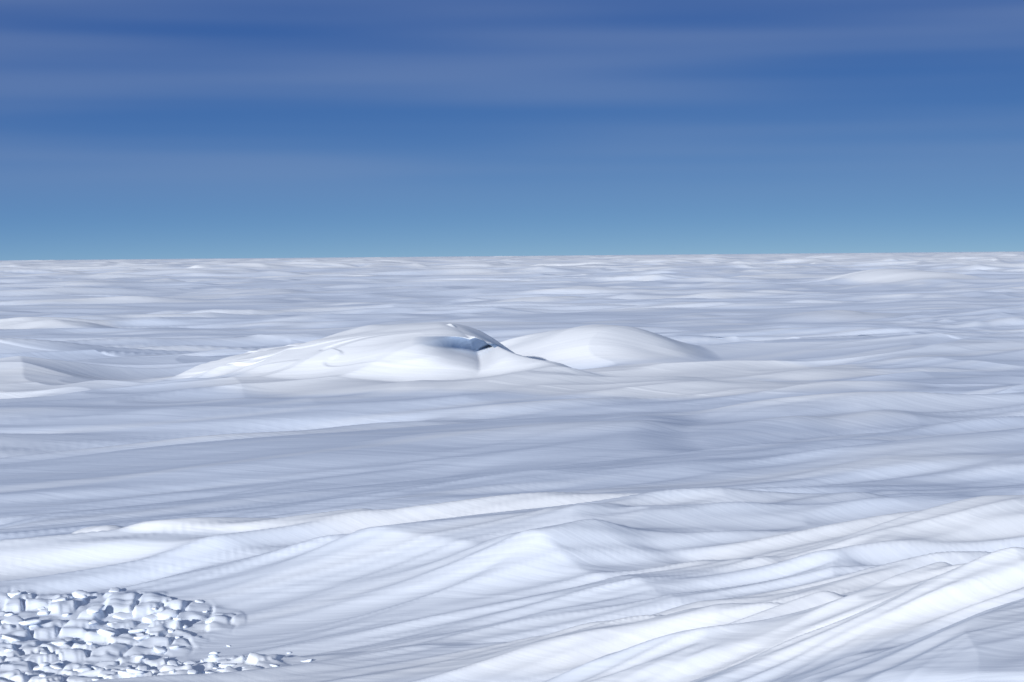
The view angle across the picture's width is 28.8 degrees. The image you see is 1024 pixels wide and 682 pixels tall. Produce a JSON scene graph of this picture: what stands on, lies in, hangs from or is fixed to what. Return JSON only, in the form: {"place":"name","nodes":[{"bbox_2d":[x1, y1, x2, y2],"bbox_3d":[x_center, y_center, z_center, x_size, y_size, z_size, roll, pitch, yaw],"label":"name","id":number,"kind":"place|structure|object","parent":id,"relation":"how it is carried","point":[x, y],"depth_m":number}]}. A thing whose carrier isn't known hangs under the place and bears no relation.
{"place":"outdoors","nodes":[
{"label":"outdoors","id":0,"kind":"place"},
{"bbox_2d":[0,322,1023,681],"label":"snow ground","id":1,"kind":"structure","parent":0,"point":[446,502],"depth_m":11.81},
{"bbox_2d":[0,587,311,681],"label":"snow blocks","id":2,"kind":"object","parent":1,"relation":"on","point":[12,618],"depth_m":8.94},
{"bbox_2d":[0,252,1023,341],"bbox_3d":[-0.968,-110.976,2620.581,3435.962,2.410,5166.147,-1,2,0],"label":"snow ground","id":3,"kind":"structure","parent":0,"point":[760,297],"depth_m":86.87},
{"bbox_2d":[0,0,1023,259],"label":"sky","id":4,"kind":"structure","parent":0,"point":[130,129]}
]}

